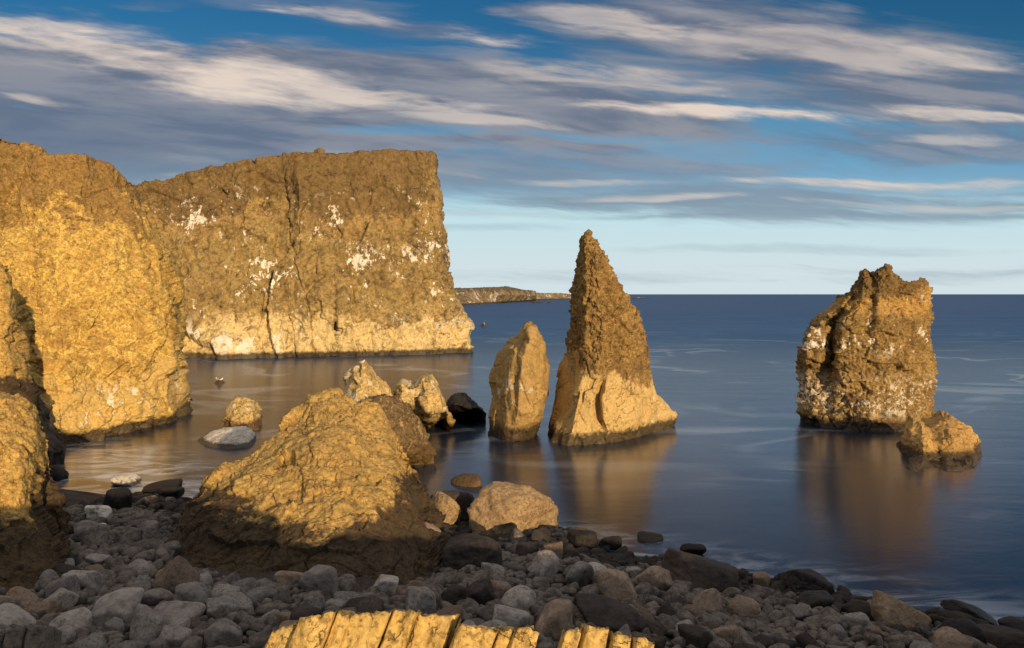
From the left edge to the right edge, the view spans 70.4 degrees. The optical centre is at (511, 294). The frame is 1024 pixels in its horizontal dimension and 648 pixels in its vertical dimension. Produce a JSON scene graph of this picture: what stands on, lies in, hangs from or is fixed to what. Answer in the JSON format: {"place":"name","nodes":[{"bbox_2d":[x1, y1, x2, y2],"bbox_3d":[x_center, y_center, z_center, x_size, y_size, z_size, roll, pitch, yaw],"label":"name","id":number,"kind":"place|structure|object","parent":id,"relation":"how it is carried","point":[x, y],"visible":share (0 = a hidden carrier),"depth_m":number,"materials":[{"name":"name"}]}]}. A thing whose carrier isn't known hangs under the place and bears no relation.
{"place":"outdoors","nodes":[
{"label":"outdoors","id":0,"kind":"place"},
{"bbox_2d":[60,489,931,647],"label":"beach","id":1,"kind":"structure","parent":0,"point":[73,497],"depth_m":15.46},
{"bbox_2d":[0,603,35,625],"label":"boulder","id":2,"kind":"object","parent":1,"relation":"on","point":[11,613],"visible":0.5,"depth_m":10.30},
{"bbox_2d":[6,586,39,608],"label":"cobble","id":3,"kind":"object","parent":1,"relation":"on","point":[27,597],"visible":0.46,"depth_m":11.52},
{"bbox_2d":[0,624,61,647],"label":"columnar block","id":4,"kind":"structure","parent":1,"relation":"on","point":[35,636],"depth_m":8.42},
{"bbox_2d":[0,391,73,593],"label":"boulder","id":5,"kind":"object","parent":1,"relation":"on","point":[36,529],"visible":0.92,"depth_m":14.84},
{"bbox_2d":[23,600,61,617],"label":"cobble","id":6,"kind":"object","parent":1,"relation":"on","point":[42,609],"visible":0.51,"depth_m":11.22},
{"bbox_2d":[31,375,65,465],"bbox_3d":[-22.725,6.338,35.230,1.853,5.182,5.710,0,0,-32],"label":"boulder","id":7,"kind":"object","parent":1,"relation":"on","point":[56,452],"visible":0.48,"depth_m":34.95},
{"bbox_2d":[49,465,68,480],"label":"boulder","id":8,"kind":"object","parent":1,"relation":"on","point":[58,473],"visible":0.51,"depth_m":31.12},
{"bbox_2d":[43,587,78,611],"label":"cobble","id":9,"kind":"object","parent":1,"relation":"on","point":[68,598],"visible":0.69,"depth_m":11.65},
{"bbox_2d":[45,574,80,598],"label":"cobble","id":10,"kind":"object","parent":1,"relation":"on","point":[71,582],"visible":0.62,"depth_m":12.18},
{"bbox_2d":[58,625,75,644],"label":"cobble","id":11,"kind":"object","parent":1,"relation":"on","point":[68,635],"visible":0.45,"depth_m":9.80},
{"bbox_2d":[52,564,81,575],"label":"cobble","id":12,"kind":"object","parent":1,"relation":"on","point":[62,569],"visible":0.39,"depth_m":13.50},
{"bbox_2d":[48,607,92,628],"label":"boulder","id":13,"kind":"object","parent":1,"relation":"on","point":[80,617],"visible":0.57,"depth_m":10.71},
{"bbox_2d":[61,570,102,589],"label":"boulder","id":14,"kind":"object","parent":1,"relation":"on","point":[85,578],"visible":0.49,"depth_m":12.68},
{"bbox_2d":[72,520,101,541],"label":"boulder","id":15,"kind":"object","parent":1,"relation":"on","point":[85,527],"visible":0.55,"depth_m":17.45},
{"bbox_2d":[74,632,107,647],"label":"cobble","id":16,"kind":"object","parent":1,"relation":"on","point":[95,640],"visible":1,"depth_m":9.33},
{"bbox_2d":[84,553,112,564],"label":"boulder","id":17,"kind":"object","parent":1,"relation":"on","point":[94,558],"visible":0.69,"depth_m":15.36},
{"bbox_2d":[85,505,112,519],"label":"boulder","id":18,"kind":"object","parent":1,"relation":"on","point":[93,511],"visible":0.67,"depth_m":21.71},
{"bbox_2d":[102,617,124,632],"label":"cobble","id":19,"kind":"object","parent":1,"relation":"on","point":[115,624],"visible":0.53,"depth_m":10.57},
{"bbox_2d":[91,587,143,626],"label":"boulder","id":20,"kind":"object","parent":1,"relation":"on","point":[122,603],"visible":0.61,"depth_m":11.10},
{"bbox_2d":[103,487,132,510],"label":"boulder","id":21,"kind":"object","parent":1,"relation":"on","point":[119,498],"visible":0.65,"depth_m":23.93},
{"bbox_2d":[113,640,150,647],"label":"cobble","id":22,"kind":"object","parent":1,"relation":"on","point":[131,644],"visible":0.99,"depth_m":9.41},
{"bbox_2d":[131,575,152,591],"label":"cobble","id":23,"kind":"object","parent":1,"relation":"on","point":[144,582],"visible":0.19,"depth_m":12.61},
{"bbox_2d":[127,559,157,573],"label":"cobble","id":24,"kind":"object","parent":1,"relation":"on","point":[142,566],"visible":0.38,"depth_m":14.74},
{"bbox_2d":[129,603,166,639],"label":"cobble","id":25,"kind":"object","parent":1,"relation":"on","point":[147,620],"visible":0.68,"depth_m":10.29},
{"bbox_2d":[139,520,158,538],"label":"cobble","id":26,"kind":"object","parent":1,"relation":"on","point":[150,528],"visible":0.77,"depth_m":19.59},
{"bbox_2d":[140,588,173,606],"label":"boulder","id":27,"kind":"object","parent":1,"relation":"on","point":[154,597],"visible":0.59,"depth_m":11.79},
{"bbox_2d":[149,636,167,647],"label":"cobble","id":28,"kind":"object","parent":1,"relation":"on","point":[160,642],"visible":0.94,"depth_m":9.61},
{"bbox_2d":[158,487,184,498],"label":"boulder","id":29,"kind":"object","parent":1,"relation":"on","point":[176,492],"visible":0.73,"depth_m":28.11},
{"bbox_2d":[152,555,199,593],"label":"cobble","id":30,"kind":"object","parent":1,"relation":"on","point":[174,573],"visible":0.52,"depth_m":12.65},
{"bbox_2d":[159,625,192,647],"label":"boulder","id":31,"kind":"object","parent":1,"relation":"on","point":[175,636],"visible":0.67,"depth_m":9.97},
{"bbox_2d":[168,615,190,627],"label":"cobble","id":32,"kind":"object","parent":1,"relation":"on","point":[183,621],"visible":0.3,"depth_m":10.65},
{"bbox_2d":[154,600,205,624],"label":"boulder","id":33,"kind":"object","parent":1,"relation":"on","point":[172,611],"visible":0.48,"depth_m":11.22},
{"bbox_2d":[173,581,210,604],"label":"boulder","id":34,"kind":"object","parent":1,"relation":"on","point":[195,591],"visible":0.62,"depth_m":11.82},
{"bbox_2d":[205,595,238,618],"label":"cobble","id":35,"kind":"object","parent":1,"relation":"on","point":[220,607],"visible":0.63,"depth_m":11.37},
{"bbox_2d":[204,618,242,646],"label":"boulder","id":36,"kind":"object","parent":1,"relation":"on","point":[225,632],"visible":0.97,"depth_m":10.15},
{"bbox_2d":[211,584,239,597],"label":"cobble","id":37,"kind":"object","parent":1,"relation":"on","point":[219,590],"visible":0.4,"depth_m":12.23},
{"bbox_2d":[230,592,253,611],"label":"cobble","id":38,"kind":"object","parent":1,"relation":"on","point":[244,602],"visible":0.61,"depth_m":11.87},
{"bbox_2d":[233,577,258,590],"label":"cobble","id":39,"kind":"object","parent":1,"relation":"on","point":[249,583],"visible":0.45,"depth_m":13.02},
{"bbox_2d":[245,586,276,604],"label":"cobble","id":40,"kind":"object","parent":1,"relation":"on","point":[258,594],"visible":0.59,"depth_m":12.51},
{"bbox_2d":[274,571,302,584],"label":"boulder","id":41,"kind":"object","parent":1,"relation":"on","point":[284,577],"visible":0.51,"depth_m":13.83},
{"bbox_2d":[289,607,322,619],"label":"cobble","id":42,"kind":"object","parent":1,"relation":"on","point":[297,613],"visible":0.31,"depth_m":10.66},
{"bbox_2d":[167,388,451,584],"bbox_3d":[-5.097,5.402,18.194,7.727,4.908,9.887,0,0,0],"label":"boulder","id":43,"kind":"object","parent":1,"relation":"on","point":[329,477],"visible":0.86,"depth_m":17.71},
{"bbox_2d":[300,596,325,611],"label":"cobble","id":44,"kind":"object","parent":1,"relation":"on","point":[319,602],"visible":0.3,"depth_m":11.76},
{"bbox_2d":[300,564,338,597],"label":"boulder","id":45,"kind":"object","parent":1,"relation":"on","point":[321,577],"visible":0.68,"depth_m":13.07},
{"bbox_2d":[326,598,346,608],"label":"cobble","id":46,"kind":"object","parent":1,"relation":"on","point":[341,603],"visible":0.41,"depth_m":12.48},
{"bbox_2d":[333,591,360,607],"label":"cobble","id":47,"kind":"object","parent":1,"relation":"on","point":[345,595],"visible":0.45,"depth_m":12.83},
{"bbox_2d":[355,595,384,612],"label":"cobble","id":48,"kind":"object","parent":1,"relation":"on","point":[372,603],"visible":0.45,"depth_m":11.76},
{"bbox_2d":[373,574,398,593],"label":"boulder","id":49,"kind":"object","parent":1,"relation":"on","point":[384,583],"visible":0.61,"depth_m":13.90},
{"bbox_2d":[264,608,539,647],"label":"columnar ledge","id":50,"kind":"object","parent":1,"relation":"on","point":[394,628],"visible":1,"depth_m":4.38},
{"bbox_2d":[405,586,435,614],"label":"cobble","id":51,"kind":"object","parent":1,"relation":"on","point":[422,599],"visible":0.81,"depth_m":11.92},
{"bbox_2d":[432,491,460,524],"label":"boulder","id":52,"kind":"object","parent":1,"relation":"on","point":[449,506],"visible":0.59,"depth_m":24.03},
{"bbox_2d":[433,605,463,620],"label":"cobble","id":53,"kind":"object","parent":1,"relation":"on","point":[454,609],"visible":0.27,"depth_m":11.55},
{"bbox_2d":[430,490,474,521],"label":"boulder","id":54,"kind":"object","parent":1,"relation":"on","point":[464,500],"visible":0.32,"depth_m":25.07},
{"bbox_2d":[441,584,466,604],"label":"boulder","id":55,"kind":"object","parent":1,"relation":"on","point":[452,594],"visible":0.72,"depth_m":12.56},
{"bbox_2d":[441,533,501,569],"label":"boulder","id":56,"kind":"object","parent":1,"relation":"on","point":[462,551],"visible":0.67,"depth_m":16.73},
{"bbox_2d":[467,577,494,604],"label":"cobble","id":57,"kind":"object","parent":1,"relation":"on","point":[481,591],"visible":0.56,"depth_m":12.73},
{"bbox_2d":[481,562,504,573],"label":"boulder","id":58,"kind":"object","parent":1,"relation":"on","point":[491,568],"visible":0.43,"depth_m":16.11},
{"bbox_2d":[491,580,510,597],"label":"cobble","id":59,"kind":"object","parent":1,"relation":"on","point":[502,587],"visible":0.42,"depth_m":13.25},
{"bbox_2d":[0,492,1010,647],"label":"cobbles","id":60,"kind":"object","parent":1,"relation":"on","point":[121,530],"visible":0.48,"depth_m":14.89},
{"bbox_2d":[492,604,530,626],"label":"boulder","id":61,"kind":"object","parent":1,"relation":"on","point":[511,616],"visible":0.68,"depth_m":11.62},
{"bbox_2d":[467,481,558,535],"bbox_3d":[0.061,7.331,23.933,3.084,2.173,2.169,0,0,0],"label":"boulder","id":62,"kind":"object","parent":1,"relation":"on","point":[495,507],"visible":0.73,"depth_m":23.30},
{"bbox_2d":[500,585,535,611],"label":"boulder","id":63,"kind":"object","parent":1,"relation":"on","point":[521,596],"visible":0.66,"depth_m":12.51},
{"bbox_2d":[515,541,538,555],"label":"boulder","id":64,"kind":"object","parent":1,"relation":"on","point":[526,548],"visible":0.54,"depth_m":18.82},
{"bbox_2d":[531,527,550,541],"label":"cobble","id":65,"kind":"object","parent":1,"relation":"on","point":[542,534],"visible":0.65,"depth_m":20.72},
{"bbox_2d":[527,550,559,576],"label":"cobble","id":66,"kind":"object","parent":1,"relation":"on","point":[545,562],"visible":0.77,"depth_m":16.24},
{"bbox_2d":[542,541,562,558],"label":"boulder","id":67,"kind":"object","parent":1,"relation":"on","point":[556,548],"visible":0.51,"depth_m":18.61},
{"bbox_2d":[536,599,572,641],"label":"boulder","id":68,"kind":"object","parent":1,"relation":"on","point":[555,619],"visible":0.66,"depth_m":11.22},
{"bbox_2d":[564,561,593,586],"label":"boulder","id":69,"kind":"object","parent":1,"relation":"on","point":[580,573],"visible":0.76,"depth_m":15.71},
{"bbox_2d":[567,529,596,550],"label":"boulder","id":70,"kind":"object","parent":1,"relation":"on","point":[576,538],"visible":0.64,"depth_m":21.48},
{"bbox_2d":[557,623,653,647],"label":"columnar ledge","id":71,"kind":"object","parent":1,"relation":"on","point":[586,636],"visible":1,"depth_m":4.35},
{"bbox_2d":[574,593,644,632],"bbox_3d":[1.660,5.629,12.425,1.122,0.659,1.019,0,0,0],"label":"boulder","id":72,"kind":"object","parent":1,"relation":"on","point":[613,615],"visible":0.66,"depth_m":12.23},
{"bbox_2d":[598,536,621,549],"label":"boulder","id":73,"kind":"object","parent":1,"relation":"on","point":[613,542],"visible":0.76,"depth_m":22.72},
{"bbox_2d":[598,568,636,601],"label":"boulder","id":74,"kind":"object","parent":1,"relation":"on","point":[615,584],"visible":0.69,"depth_m":15.14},
{"bbox_2d":[634,565,672,590],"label":"boulder","id":75,"kind":"object","parent":1,"relation":"on","point":[659,577],"visible":0.62,"depth_m":16.63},
{"bbox_2d":[643,619,665,635],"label":"cobble","id":76,"kind":"object","parent":1,"relation":"on","point":[656,627],"visible":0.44,"depth_m":12.27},
{"bbox_2d":[647,635,666,647],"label":"cobble","id":77,"kind":"object","parent":1,"relation":"on","point":[660,641],"visible":0.6,"depth_m":11.27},
{"bbox_2d":[657,601,675,615],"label":"cobble","id":78,"kind":"object","parent":1,"relation":"on","point":[667,608],"visible":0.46,"depth_m":13.67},
{"bbox_2d":[681,604,706,616],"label":"cobble","id":79,"kind":"object","parent":1,"relation":"on","point":[694,610],"visible":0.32,"depth_m":13.81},
{"bbox_2d":[678,623,712,647],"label":"cobble","id":80,"kind":"object","parent":1,"relation":"on","point":[698,636],"visible":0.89,"depth_m":11.75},
{"bbox_2d":[661,547,738,592],"bbox_3d":[4.763,7.294,18.382,2.056,1.418,1.913,0,0,0],"label":"boulder","id":81,"kind":"object","parent":1,"relation":"on","point":[699,571],"visible":0.63,"depth_m":17.96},
{"bbox_2d":[692,588,722,611],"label":"boulder","id":82,"kind":"object","parent":1,"relation":"on","point":[709,599],"visible":0.57,"depth_m":14.97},
{"bbox_2d":[712,625,740,645],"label":"cobble","id":83,"kind":"object","parent":1,"relation":"on","point":[729,634],"visible":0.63,"depth_m":12.28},
{"bbox_2d":[728,595,760,615],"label":"boulder","id":84,"kind":"object","parent":1,"relation":"on","point":[742,604],"visible":0.69,"depth_m":15.42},
{"bbox_2d":[753,571,769,585],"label":"boulder","id":85,"kind":"object","parent":1,"relation":"on","point":[761,578],"visible":0.72,"depth_m":18.98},
{"bbox_2d":[752,634,773,647],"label":"cobble","id":86,"kind":"object","parent":1,"relation":"on","point":[766,641],"visible":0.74,"depth_m":12.49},
{"bbox_2d":[785,604,812,620],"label":"cobble","id":87,"kind":"object","parent":1,"relation":"on","point":[799,612],"visible":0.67,"depth_m":15.21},
{"bbox_2d":[778,568,833,593],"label":"boulder","id":88,"kind":"object","parent":1,"relation":"on","point":[801,580],"visible":0.67,"depth_m":18.63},
{"bbox_2d":[796,632,821,647],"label":"cobble","id":89,"kind":"object","parent":1,"relation":"on","point":[804,639],"visible":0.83,"depth_m":12.79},
{"bbox_2d":[796,590,833,607],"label":"boulder","id":90,"kind":"object","parent":1,"relation":"on","point":[816,598],"visible":0.67,"depth_m":16.17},
{"bbox_2d":[827,624,847,640],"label":"cobble","id":91,"kind":"object","parent":1,"relation":"on","point":[838,631],"visible":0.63,"depth_m":13.59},
{"bbox_2d":[840,599,870,620],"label":"boulder","id":92,"kind":"object","parent":1,"relation":"on","point":[857,605],"visible":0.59,"depth_m":16.16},
{"bbox_2d":[840,612,871,628],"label":"cobble","id":93,"kind":"object","parent":1,"relation":"on","point":[851,620],"visible":0.5,"depth_m":14.65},
{"bbox_2d":[871,590,931,629],"bbox_3d":[8.713,7.289,16.433,1.293,1.002,1.151,0,0,0],"label":"boulder","id":94,"kind":"object","parent":1,"relation":"on","point":[891,610],"visible":0.77,"depth_m":16.11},
{"bbox_2d":[909,640,934,647],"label":"cobble","id":95,"kind":"object","parent":1,"relation":"on","point":[918,644],"visible":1,"depth_m":13.08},
{"bbox_2d":[932,626,971,647],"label":"cobble","id":96,"kind":"object","parent":1,"relation":"on","point":[947,637],"visible":0.95,"depth_m":13.32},
{"bbox_2d":[931,609,974,621],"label":"cobble","id":97,"kind":"object","parent":1,"relation":"on","point":[948,614],"visible":0.45,"depth_m":16.72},
{"bbox_2d":[938,618,989,643],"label":"boulder","id":98,"kind":"object","parent":1,"relation":"on","point":[970,627],"visible":0.56,"depth_m":15.13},
{"bbox_2d":[940,599,997,624],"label":"boulder","id":99,"kind":"object","parent":1,"relation":"on","point":[964,607],"visible":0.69,"depth_m":17.85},
{"bbox_2d":[977,624,1023,647],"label":"boulder","id":100,"kind":"object","parent":1,"relation":"on","point":[999,636],"visible":0.63,"depth_m":15.11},
{"bbox_2d":[997,616,1023,630],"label":"boulder","id":101,"kind":"object","parent":1,"relation":"on","point":[1013,622],"visible":0.48,"depth_m":17.20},
{"bbox_2d":[0,0,1023,293],"label":"sky","id":102,"kind":"structure","parent":0,"point":[704,146],"materials":[{"name":"blue"}]},
{"bbox_2d":[55,294,1023,624],"bbox_3d":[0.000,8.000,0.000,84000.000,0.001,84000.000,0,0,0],"label":"sea","id":103,"kind":"structure","parent":0,"point":[739,464],"depth_m":36.18,"materials":[{"name":"liquid"}]},
{"bbox_2d":[0,263,42,418],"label":"boulder","id":104,"kind":"object","parent":103,"relation":"in","point":[15,374],"visible":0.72,"depth_m":32.39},
{"bbox_2d":[0,139,192,444],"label":"cliff","id":105,"kind":"structure","parent":103,"relation":"in","point":[87,257],"depth_m":43.27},
{"bbox_2d":[110,472,141,486],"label":"boulder","id":106,"kind":"object","parent":103,"relation":"in","point":[128,479],"visible":0.95,"depth_m":30.23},
{"bbox_2d":[142,478,182,493],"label":"boulder","id":107,"kind":"object","parent":103,"relation":"in","point":[153,488],"visible":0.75,"depth_m":29.39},
{"bbox_2d":[197,426,255,449],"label":"sea rock","id":108,"kind":"object","parent":103,"relation":"in","point":[238,437],"visible":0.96,"depth_m":38.55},
{"bbox_2d":[221,395,262,430],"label":"sea rock","id":109,"kind":"object","parent":103,"relation":"in","point":[242,411],"visible":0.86,"depth_m":43.27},
{"bbox_2d":[135,148,474,359],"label":"cliff","id":110,"kind":"structure","parent":103,"relation":"in","point":[299,254],"depth_m":95.99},
{"bbox_2d":[343,360,392,402],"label":"sea rock","id":111,"kind":"object","parent":103,"relation":"in","point":[362,380],"visible":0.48,"depth_m":38.36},
{"bbox_2d":[360,392,436,465],"bbox_3d":[-5.678,7.058,31.718,2.956,4.884,9.595,0,0,13],"label":"sea rock","id":112,"kind":"object","parent":103,"relation":"in","point":[409,430],"visible":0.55,"depth_m":33.11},
{"bbox_2d":[393,373,455,431],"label":"sea rock","id":113,"kind":"object","parent":103,"relation":"in","point":[422,398],"visible":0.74,"depth_m":40.11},
{"bbox_2d":[446,392,485,422],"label":"sea rock","id":114,"kind":"object","parent":103,"relation":"in","point":[461,404],"visible":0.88,"depth_m":44.73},
{"bbox_2d":[451,473,481,486],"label":"boulder","id":115,"kind":"object","parent":103,"relation":"in","point":[468,480],"visible":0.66,"depth_m":30.34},
{"bbox_2d":[454,286,535,305],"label":"headland","id":116,"kind":"structure","parent":103,"relation":"in","point":[481,295],"depth_m":616.93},
{"bbox_2d":[488,321,549,441],"bbox_3d":[0.321,5.497,41.595,3.688,8.022,5.933,0,0,0],"label":"sea stack","id":117,"kind":"object","parent":103,"relation":"in","point":[518,377],"visible":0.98,"depth_m":39.41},
{"bbox_2d":[536,293,570,299],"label":"headland","id":118,"kind":"structure","parent":103,"relation":"in","point":[552,296],"depth_m":1059.31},
{"bbox_2d":[548,229,677,445],"bbox_3d":[5.168,3.112,42.703,6.623,13.335,9.936,0,0,37],"label":"sea stack","id":119,"kind":"object","parent":103,"relation":"in","point":[605,391],"visible":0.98,"depth_m":39.32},
{"bbox_2d":[637,531,663,542],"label":"boulder","id":120,"kind":"object","parent":103,"relation":"in","point":[646,537],"visible":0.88,"depth_m":23.55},
{"bbox_2d":[680,543,706,554],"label":"boulder","id":121,"kind":"object","parent":103,"relation":"in","point":[697,549],"visible":0.72,"depth_m":22.21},
{"bbox_2d":[795,263,937,432],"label":"sea stack","id":122,"kind":"object","parent":103,"relation":"in","point":[866,361],"visible":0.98,"depth_m":43.92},
{"bbox_2d":[896,410,981,471],"bbox_3d":[21.390,8.135,35.749,4.163,4.115,8.463,0,0,23],"label":"sea rock","id":123,"kind":"object","parent":103,"relation":"in","point":[948,441],"visible":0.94,"depth_m":35.27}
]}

